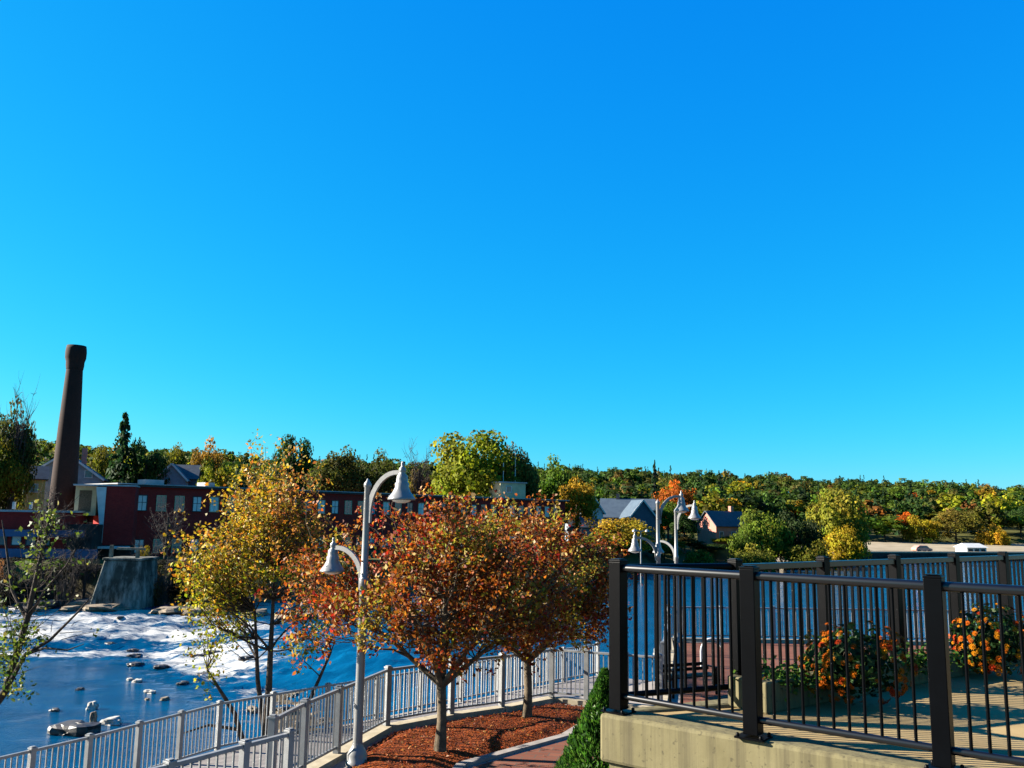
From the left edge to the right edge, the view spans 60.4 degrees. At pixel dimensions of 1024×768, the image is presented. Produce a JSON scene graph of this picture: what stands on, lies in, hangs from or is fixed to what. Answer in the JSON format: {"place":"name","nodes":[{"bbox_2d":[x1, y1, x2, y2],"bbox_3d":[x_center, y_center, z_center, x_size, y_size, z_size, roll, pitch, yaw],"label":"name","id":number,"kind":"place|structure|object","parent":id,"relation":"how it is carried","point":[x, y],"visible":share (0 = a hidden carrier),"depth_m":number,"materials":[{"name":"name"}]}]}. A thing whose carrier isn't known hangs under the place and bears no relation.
{"place":"outdoors","nodes":[
{"label":"outdoors","id":0,"kind":"place"},
{"bbox_2d":[176,743,280,767],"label":"walkway","id":1,"kind":"structure","parent":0,"point":[220,761],"depth_m":19.72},
{"bbox_2d":[277,675,655,767],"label":"walkway","id":2,"kind":"structure","parent":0,"point":[564,690],"depth_m":26.68,"materials":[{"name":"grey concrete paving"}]},
{"bbox_2d":[0,642,599,767],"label":"grey fence","id":3,"kind":"object","parent":2,"relation":"on","point":[31,751],"visible":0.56,"depth_m":20.50,"materials":[{"name":"metal"}]},
{"bbox_2d":[0,558,1023,767],"bbox_3d":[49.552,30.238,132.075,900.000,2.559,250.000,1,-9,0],"label":"river","id":4,"kind":"structure","parent":0,"point":[98,670],"depth_m":56.11,"materials":[{"name":"liquid"}]},
{"bbox_2d":[8,599,59,609],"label":"rock","id":5,"kind":"object","parent":4,"relation":"in","point":[51,605],"visible":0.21,"depth_m":75.68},
{"bbox_2d":[47,720,100,736],"bbox_3d":[-20.580,16.388,41.558,2.166,0.845,1.584,-1,-9,13],"label":"rock","id":6,"kind":"object","parent":4,"relation":"in","point":[75,728],"visible":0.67,"depth_m":41.05,"materials":[{"name":"stone"}]},
{"bbox_2d":[82,603,130,611],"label":"rock","id":7,"kind":"object","parent":4,"relation":"on","point":[102,607],"visible":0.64,"depth_m":74.42,"materials":[{"name":"stone"}]},
{"bbox_2d":[100,716,121,725],"bbox_3d":[-19.738,16.692,43.389,1.074,0.495,0.896,1,-9,0],"label":"rock","id":8,"kind":"object","parent":4,"relation":"in","point":[113,721],"visible":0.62,"depth_m":43.12,"materials":[{"name":"stone"}]},
{"bbox_2d":[90,545,158,609],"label":"concrete abutment","id":9,"kind":"structure","parent":4,"relation":"in","point":[125,581],"depth_m":76.95,"materials":[{"name":"concrete"}]},
{"bbox_2d":[148,606,183,614],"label":"rock","id":10,"kind":"object","parent":4,"relation":"in","point":[173,610],"visible":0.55,"depth_m":72.77,"materials":[{"name":"stone"}]},
{"bbox_2d":[0,0,1023,492],"label":"sky","id":11,"kind":"structure","parent":0,"point":[752,238],"materials":[{"name":"blue"}]},
{"bbox_2d":[1,508,1023,731],"bbox_3d":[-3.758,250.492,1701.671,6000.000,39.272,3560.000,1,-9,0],"label":"ground","id":12,"kind":"structure","parent":0,"point":[723,555],"depth_m":125.68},
{"bbox_2d":[0,568,30,606],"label":"leafy shrub","id":13,"kind":"object","parent":12,"relation":"on","point":[6,602],"visible":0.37,"depth_m":77.26,"materials":[{"name":"green plant"}]},
{"bbox_2d":[0,431,35,506],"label":"broadleaf tree","id":14,"kind":"object","parent":12,"relation":"on","point":[11,476],"visible":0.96,"depth_m":110.44,"materials":[{"name":"green plant"}]},
{"bbox_2d":[0,376,40,509],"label":"broadleaf tree","id":15,"kind":"object","parent":12,"relation":"on","point":[27,457],"visible":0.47,"depth_m":114.03,"materials":[{"name":"green plant"}]},
{"bbox_2d":[13,466,49,509],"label":"yellow house","id":16,"kind":"structure","parent":12,"relation":"on","point":[42,477],"depth_m":117.73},
{"bbox_2d":[26,535,59,599],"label":"bare shrub","id":17,"kind":"object","parent":12,"relation":"on","point":[41,589],"visible":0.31,"depth_m":78.63,"materials":[{"name":"brown plant"}]},
{"bbox_2d":[0,489,99,704],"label":"riverside tree","id":18,"kind":"object","parent":12,"relation":"on","point":[14,663],"visible":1,"depth_m":24.01,"materials":[{"name":"green plant"}]},
{"bbox_2d":[25,485,76,560],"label":"bare tree","id":19,"kind":"object","parent":12,"relation":"on","point":[46,510],"visible":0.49,"depth_m":85.84,"materials":[{"name":"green plant"}]},
{"bbox_2d":[0,502,102,559],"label":"river building","id":20,"kind":"structure","parent":12,"relation":"on","point":[13,520],"depth_m":87.49,"materials":[{"name":"brick"}]},
{"bbox_2d":[34,557,73,599],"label":"leafy shrub","id":21,"kind":"object","parent":12,"relation":"on","point":[55,573],"visible":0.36,"depth_m":79.64,"materials":[{"name":"green plant"}]},
{"bbox_2d":[49,549,79,607],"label":"bare shrub","id":22,"kind":"object","parent":12,"relation":"on","point":[64,597],"visible":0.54,"depth_m":77.23,"materials":[{"name":"brown plant"}]},
{"bbox_2d":[48,344,86,510],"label":"chimney","id":23,"kind":"object","parent":12,"relation":"on","point":[64,478],"visible":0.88,"depth_m":102.33,"materials":[{"name":"brick"}]},
{"bbox_2d":[41,448,109,509],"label":"grey house","id":24,"kind":"structure","parent":12,"relation":"on","point":[87,474],"depth_m":128.22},
{"bbox_2d":[56,518,94,562],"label":"bare tree","id":25,"kind":"object","parent":12,"relation":"on","point":[73,544],"visible":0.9,"depth_m":84.44,"materials":[{"name":"brown plant"}]},
{"bbox_2d":[55,545,99,598],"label":"bare shrub","id":26,"kind":"object","parent":12,"relation":"on","point":[74,576],"visible":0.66,"depth_m":81.44,"materials":[{"name":"brown plant"}]},
{"bbox_2d":[67,547,102,598],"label":"bare shrub","id":27,"kind":"object","parent":12,"relation":"on","point":[85,577],"visible":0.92,"depth_m":81.83,"materials":[{"name":"brown plant"}]},
{"bbox_2d":[87,445,115,482],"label":"broadleaf tree","id":28,"kind":"object","parent":12,"relation":"on","point":[101,461],"visible":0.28,"depth_m":144.46,"materials":[{"name":"green plant"}]},
{"bbox_2d":[73,484,139,557],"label":"mill annex","id":29,"kind":"object","parent":12,"relation":"on","point":[114,508],"visible":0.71,"depth_m":92.67,"materials":[{"name":"brick"}]},
{"bbox_2d":[105,412,139,483],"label":"conifer tree","id":30,"kind":"object","parent":12,"relation":"on","point":[122,462],"visible":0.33,"depth_m":139.30,"materials":[{"name":"green plant"}]},
{"bbox_2d":[121,437,170,484],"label":"broadleaf tree","id":31,"kind":"object","parent":12,"relation":"on","point":[153,466],"visible":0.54,"depth_m":139.49,"materials":[{"name":"green plant"}]},
{"bbox_2d":[153,568,166,605],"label":"leafy shrub","id":32,"kind":"object","parent":12,"relation":"on","point":[156,593],"visible":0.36,"depth_m":79.49,"materials":[{"name":"green plant"}]},
{"bbox_2d":[145,500,189,559],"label":"bare tree","id":33,"kind":"object","parent":12,"relation":"on","point":[168,536],"visible":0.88,"depth_m":87.54,"materials":[{"name":"brown plant"}]},
{"bbox_2d":[157,463,190,484],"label":"gabled house","id":34,"kind":"structure","parent":12,"relation":"on","point":[177,475],"depth_m":141.35,"materials":[{"name":"grey"}]},
{"bbox_2d":[164,442,186,465],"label":"broadleaf tree","id":35,"kind":"object","parent":12,"relation":"on","point":[177,458],"visible":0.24,"depth_m":164.02,"materials":[{"name":"green plant"}]},
{"bbox_2d":[167,567,202,603],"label":"leafy shrub","id":36,"kind":"object","parent":12,"relation":"on","point":[175,593],"visible":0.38,"depth_m":81.02,"materials":[{"name":"green plant"}]},
{"bbox_2d":[176,464,201,485],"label":"gabled annex","id":37,"kind":"object","parent":12,"relation":"on","point":[192,473],"visible":0.17,"depth_m":146.83,"materials":[{"name":"stone"}]},
{"bbox_2d":[190,435,227,482],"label":"broadleaf tree","id":38,"kind":"object","parent":12,"relation":"on","point":[214,457],"visible":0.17,"depth_m":159.01,"materials":[{"name":"orange plant"}]},
{"bbox_2d":[195,456,237,486],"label":"broadleaf tree","id":39,"kind":"object","parent":12,"relation":"on","point":[208,472],"visible":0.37,"depth_m":136.43,"materials":[{"name":"green plant"}]},
{"bbox_2d":[160,428,369,740],"bbox_3d":[-6.617,6.249,23.417,5.522,10.078,5.089,1,-9,0],"label":"yellow tree","id":40,"kind":"object","parent":12,"relation":"on","point":[218,582],"visible":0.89,"depth_m":23.01,"materials":[{"name":"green plant"}]},
{"bbox_2d":[267,433,314,489],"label":"broadleaf tree","id":41,"kind":"object","parent":12,"relation":"on","point":[306,466],"visible":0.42,"depth_m":168.57,"materials":[{"name":"green plant"}]},
{"bbox_2d":[93,479,569,556],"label":"brick mill","id":42,"kind":"object","parent":12,"relation":"on","point":[152,493],"visible":0.26,"depth_m":110.44,"materials":[{"name":"brick"}]},
{"bbox_2d":[191,496,201,511],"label":"window","id":43,"kind":"structure","parent":42,"relation":"in","point":[197,500],"depth_m":101.60,"materials":[{"name":"glass"}]},
{"bbox_2d":[489,451,526,497],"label":"rooftop hut","id":44,"kind":"object","parent":42,"relation":"on","point":[510,489],"visible":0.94,"depth_m":142.57,"materials":[{"name":"beige paint"}]},
{"bbox_2d":[305,444,370,492],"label":"broadleaf tree","id":45,"kind":"object","parent":12,"relation":"on","point":[339,471],"visible":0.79,"depth_m":152.89,"materials":[{"name":"green plant"}]},
{"bbox_2d":[355,447,399,492],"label":"broadleaf tree","id":46,"kind":"object","parent":12,"relation":"on","point":[382,468],"visible":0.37,"depth_m":157.62,"materials":[{"name":"green plant"}]},
{"bbox_2d":[402,436,432,493],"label":"bare tree","id":47,"kind":"object","parent":12,"relation":"on","point":[419,476],"visible":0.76,"depth_m":157.00,"materials":[{"name":"brown plant"}]},
{"bbox_2d":[427,428,527,496],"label":"broadleaf tree","id":48,"kind":"object","parent":12,"relation":"on","point":[463,468],"visible":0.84,"depth_m":145.31,"materials":[{"name":"green plant"}]},
{"bbox_2d":[0,438,1023,535],"bbox_3d":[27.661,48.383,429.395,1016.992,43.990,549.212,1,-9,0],"label":"hillside wood","id":49,"kind":"object","parent":12,"relation":"on","point":[987,503],"visible":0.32,"depth_m":329.14,"materials":[{"name":"plant"}]},
{"bbox_2d":[493,440,541,498],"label":"broadleaf tree","id":50,"kind":"object","parent":12,"relation":"on","point":[527,472],"visible":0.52,"depth_m":149.14,"materials":[{"name":"green plant"}]},
{"bbox_2d":[532,453,575,503],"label":"broadleaf tree","id":51,"kind":"object","parent":12,"relation":"on","point":[554,480],"visible":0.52,"depth_m":161.10,"materials":[{"name":"green plant"}]},
{"bbox_2d":[558,475,599,533],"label":"broadleaf tree","id":52,"kind":"object","parent":12,"relation":"on","point":[584,503],"visible":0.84,"depth_m":152.54,"materials":[{"name":"yellow plant"}]},
{"bbox_2d":[565,515,599,540],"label":"white cottage","id":53,"kind":"structure","parent":12,"relation":"on","point":[584,527],"depth_m":158.19,"materials":[{"name":"grey"}]},
{"bbox_2d":[585,530,618,561],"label":"broadleaf tree","id":54,"kind":"object","parent":12,"relation":"on","point":[611,539],"visible":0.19,"depth_m":128.54,"materials":[{"name":"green plant"}]},
{"bbox_2d":[591,517,655,558],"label":"broadleaf tree","id":55,"kind":"object","parent":12,"relation":"on","point":[627,532],"visible":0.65,"depth_m":134.01,"materials":[{"name":"yellow plant"}]},
{"bbox_2d":[600,494,655,532],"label":"long roofed house","id":56,"kind":"structure","parent":12,"relation":"on","point":[613,508],"depth_m":179.09,"materials":[{"name":"grey"}]},
{"bbox_2d":[618,500,655,543],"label":"dormer house","id":57,"kind":"structure","parent":12,"relation":"on","point":[641,510],"depth_m":170.26,"materials":[{"name":"white paint"}]},
{"bbox_2d":[648,460,665,539],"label":"conifer tree","id":58,"kind":"object","parent":12,"relation":"on","point":[655,486],"visible":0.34,"depth_m":208.59,"materials":[{"name":"green plant"}]},
{"bbox_2d":[653,500,677,539],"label":"broadleaf tree","id":59,"kind":"object","parent":12,"relation":"on","point":[667,517],"visible":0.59,"depth_m":171.62,"materials":[{"name":"green plant"}]},
{"bbox_2d":[651,479,698,533],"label":"broadleaf tree","id":60,"kind":"object","parent":12,"relation":"on","point":[687,497],"visible":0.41,"depth_m":193.38,"materials":[{"name":"orange plant"}]},
{"bbox_2d":[669,513,700,555],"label":"broadleaf tree","id":61,"kind":"object","parent":12,"relation":"on","point":[686,524],"visible":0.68,"depth_m":155.32,"materials":[{"name":"green plant"}]},
{"bbox_2d":[682,549,717,562],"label":"broadleaf tree","id":62,"kind":"object","parent":12,"relation":"on","point":[700,555],"visible":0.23,"depth_m":146.32,"materials":[{"name":"green plant"}]},
{"bbox_2d":[695,506,744,546],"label":"pink house","id":63,"kind":"structure","parent":12,"relation":"on","point":[716,525],"depth_m":169.98,"materials":[{"name":"brick"}]},
{"bbox_2d":[733,523,761,562],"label":"broadleaf tree","id":64,"kind":"object","parent":12,"relation":"on","point":[741,541],"visible":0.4,"depth_m":157.13,"materials":[{"name":"green plant"}]},
{"bbox_2d":[725,542,775,571],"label":"broadleaf tree","id":65,"kind":"object","parent":12,"relation":"on","point":[757,556],"visible":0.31,"depth_m":146.16,"materials":[{"name":"green plant"}]},
{"bbox_2d":[726,505,795,561],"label":"broadleaf tree","id":66,"kind":"object","parent":12,"relation":"on","point":[771,536],"visible":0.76,"depth_m":160.42,"materials":[{"name":"green plant"}]},
{"bbox_2d":[775,509,826,561],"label":"broadleaf tree","id":67,"kind":"object","parent":12,"relation":"on","point":[808,532],"visible":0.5,"depth_m":163.98,"materials":[{"name":"green plant"}]},
{"bbox_2d":[778,539,840,570],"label":"broadleaf tree","id":68,"kind":"object","parent":12,"relation":"on","point":[795,553],"visible":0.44,"depth_m":155.97,"materials":[{"name":"green plant"}]},
{"bbox_2d":[803,487,871,553],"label":"broadleaf tree","id":69,"kind":"object","parent":12,"relation":"on","point":[834,513],"visible":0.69,"depth_m":180.22,"materials":[{"name":"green plant"}]},
{"bbox_2d":[822,522,871,560],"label":"broadleaf tree","id":70,"kind":"object","parent":12,"relation":"on","point":[847,547],"visible":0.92,"depth_m":173.02,"materials":[{"name":"yellow plant"}]},
{"bbox_2d":[801,542,1023,550],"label":"gravel lot","id":71,"kind":"structure","parent":12,"relation":"on","point":[904,546],"depth_m":234.46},
{"bbox_2d":[900,514,944,542],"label":"broadleaf tree","id":72,"kind":"object","parent":12,"relation":"on","point":[918,527],"visible":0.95,"depth_m":251.26,"materials":[{"name":"yellow plant"}]},
{"bbox_2d":[931,510,986,542],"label":"broadleaf tree","id":73,"kind":"object","parent":12,"relation":"on","point":[964,521],"visible":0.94,"depth_m":253.77,"materials":[{"name":"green plant"}]},
{"bbox_2d":[974,526,993,544],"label":"broadleaf tree","id":74,"kind":"object","parent":12,"relation":"on","point":[981,538],"visible":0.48,"depth_m":249.83,"materials":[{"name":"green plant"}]},
{"bbox_2d":[984,522,1011,545],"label":"broadleaf tree","id":75,"kind":"object","parent":12,"relation":"on","point":[999,537],"visible":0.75,"depth_m":248.74,"materials":[{"name":"yellow plant"}]},
{"bbox_2d":[1004,506,1023,539],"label":"broadleaf tree","id":76,"kind":"object","parent":12,"relation":"on","point":[1020,511],"visible":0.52,"depth_m":266.26,"materials":[{"name":"green plant"}]},
{"bbox_2d":[473,740,598,767],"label":"path","id":77,"kind":"structure","parent":0,"point":[545,756],"depth_m":15.05,"materials":[{"name":"brick"}]},
{"bbox_2d":[330,642,950,767],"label":"plaza","id":78,"kind":"structure","parent":0,"point":[341,764],"depth_m":16.25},
{"bbox_2d":[151,727,295,767],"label":"grey fence","id":79,"kind":"object","parent":78,"relation":"on","point":[245,744],"visible":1,"depth_m":11.62,"materials":[{"name":"metal"}]},
{"bbox_2d":[350,703,583,767],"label":"mulch","id":80,"kind":"object","parent":78,"relation":"on","point":[465,753],"visible":0.72,"depth_m":16.09,"materials":[{"name":"wood"}]},
{"bbox_2d":[320,461,414,766],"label":"street lamp","id":81,"kind":"object","parent":80,"relation":"on","point":[357,752],"visible":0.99,"depth_m":14.89,"materials":[{"name":"metal"}]},
{"bbox_2d":[254,483,601,751],"bbox_3d":[-1.599,4.003,15.713,5.552,4.785,4.826,4,-9,-21],"label":"maple tree","id":82,"kind":"object","parent":80,"relation":"on","point":[477,565],"visible":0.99,"depth_m":15.09,"materials":[{"name":"orange plant"}]},
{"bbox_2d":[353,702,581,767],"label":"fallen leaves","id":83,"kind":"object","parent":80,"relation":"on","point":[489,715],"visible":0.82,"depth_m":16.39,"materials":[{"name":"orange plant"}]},
{"bbox_2d":[433,490,642,717],"bbox_3d":[0.508,4.503,18.200,4.598,4.602,3.607,1,-9,0],"label":"maple tree","id":84,"kind":"object","parent":80,"relation":"on","point":[587,607],"visible":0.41,"depth_m":17.83,"materials":[{"name":"orange plant"}]},
{"bbox_2d":[307,696,654,767],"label":"kerb","id":85,"kind":"structure","parent":78,"relation":"on","point":[330,759],"depth_m":17.55,"materials":[{"name":"concrete"}]},
{"bbox_2d":[267,647,662,767],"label":"grey fence","id":86,"kind":"object","parent":85,"relation":"on","point":[304,707],"visible":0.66,"depth_m":16.96,"materials":[{"name":"metal"}]},
{"bbox_2d":[453,724,576,767],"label":"path edging","id":87,"kind":"object","parent":78,"relation":"on","point":[505,752],"visible":0.48,"depth_m":15.51,"materials":[{"name":"concrete"}]},
{"bbox_2d":[554,666,628,767],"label":"arborvitae","id":88,"kind":"object","parent":78,"relation":"on","point":[584,740],"visible":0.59,"depth_m":8.23,"materials":[{"name":"green plant"}]},
{"bbox_2d":[652,500,700,642],"bbox_3d":[5.640,6.374,30.086,1.850,4.752,0.445,-6,-11,39],"label":"street lamp","id":89,"kind":"object","parent":78,"relation":"on","point":[694,514],"visible":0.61,"depth_m":30.09,"materials":[{"name":"metal"}]},
{"bbox_2d":[601,698,979,767],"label":"retaining wall","id":90,"kind":"structure","parent":78,"relation":"on","point":[645,737],"depth_m":5.82,"materials":[{"name":"concrete"}]},
{"bbox_2d":[601,558,1023,767],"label":"terrace railing","id":91,"kind":"object","parent":90,"relation":"on","point":[941,747],"visible":1,"depth_m":5.52,"materials":[{"name":"black metal"}]},
{"bbox_2d":[655,637,967,705],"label":"kerb","id":92,"kind":"structure","parent":78,"relation":"on","point":[665,697],"depth_m":29.95,"materials":[{"name":"concrete"}]},
{"bbox_2d":[629,490,688,654],"bbox_3d":[4.553,5.802,27.251,1.948,5.002,0.468,2,-9,-6],"label":"street lamp","id":93,"kind":"object","parent":92,"relation":"on","point":[681,507],"visible":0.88,"depth_m":27.33,"materials":[{"name":"metal"}]},
{"bbox_2d":[660,606,1023,674],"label":"grey fence","id":94,"kind":"object","parent":92,"relation":"on","point":[726,608],"visible":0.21,"depth_m":30.18,"materials":[{"name":"paint"}]},
{"bbox_2d":[678,642,950,702],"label":"brick pavement","id":95,"kind":"structure","parent":0,"point":[688,697],"depth_m":26.00,"materials":[{"name":"brick"}]},
{"bbox_2d":[663,662,717,698],"bbox_3d":[4.198,6.997,20.927,1.400,0.753,0.568,5,-9,-25],"label":"bench","id":96,"kind":"object","parent":95,"relation":"on","point":[699,675],"visible":0.43,"depth_m":20.96,"materials":[{"name":"black metal"}]},
{"bbox_2d":[656,665,1023,767],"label":"deck floor","id":97,"kind":"structure","parent":0,"point":[997,709],"depth_m":6.35,"materials":[{"name":"concrete"}]},
{"bbox_2d":[728,639,1020,713],"bbox_3d":[6.237,2.901,9.948,11.252,0.225,0.360,7,-11,-37],"label":"planter","id":98,"kind":"object","parent":97,"relation":"on","point":[795,700],"visible":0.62,"depth_m":6.73,"materials":[{"name":"concrete"}]},
{"bbox_2d":[729,655,845,701],"bbox_3d":[2.094,2.230,6.648,0.887,0.313,0.614,1,-9,0],"label":"plant","id":99,"kind":"object","parent":98,"relation":"in","point":[780,674],"visible":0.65,"depth_m":6.63,"materials":[{"name":"green plant"}]},
{"bbox_2d":[797,620,917,705],"bbox_3d":[2.648,2.144,6.806,0.931,0.629,0.705,1,-9,0],"label":"flowering plant","id":100,"kind":"object","parent":98,"relation":"in","point":[855,671],"visible":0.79,"depth_m":6.66,"materials":[{"name":"orange plant"}]},
{"bbox_2d":[884,642,981,675],"bbox_3d":[3.594,2.405,7.602,0.928,0.329,0.612,1,-9,0],"label":"plant","id":101,"kind":"object","parent":98,"relation":"in","point":[920,659],"visible":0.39,"depth_m":7.60,"materials":[{"name":"green plant"}]},
{"bbox_2d":[948,602,1023,675],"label":"flowering plant","id":102,"kind":"object","parent":98,"relation":"in","point":[992,643],"visible":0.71,"depth_m":8.06,"materials":[{"name":"orange plant"}]},
{"bbox_2d":[827,551,1023,560],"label":"quay","id":103,"kind":"structure","parent":0,"point":[903,555],"depth_m":199.16,"materials":[{"name":"concrete"}]},
{"bbox_2d":[832,551,1023,552],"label":"quay coping","id":104,"kind":"object","parent":103,"relation":"on","point":[929,552],"depth_m":199.17,"materials":[{"name":"concrete"}]},
{"bbox_2d":[953,543,987,551],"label":"boathouse","id":105,"kind":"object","parent":103,"relation":"on","point":[970,547],"visible":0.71,"depth_m":206.22,"materials":[{"name":"white paint"}]},
{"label":"retaining wall","id":106,"kind":"object","parent":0,"visible":0},
{"bbox_2d":[627,551,1023,696],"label":"terrace railing","id":107,"kind":"object","parent":106,"relation":"on","point":[892,563],"visible":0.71,"depth_m":7.63,"materials":[{"name":"black metal"}]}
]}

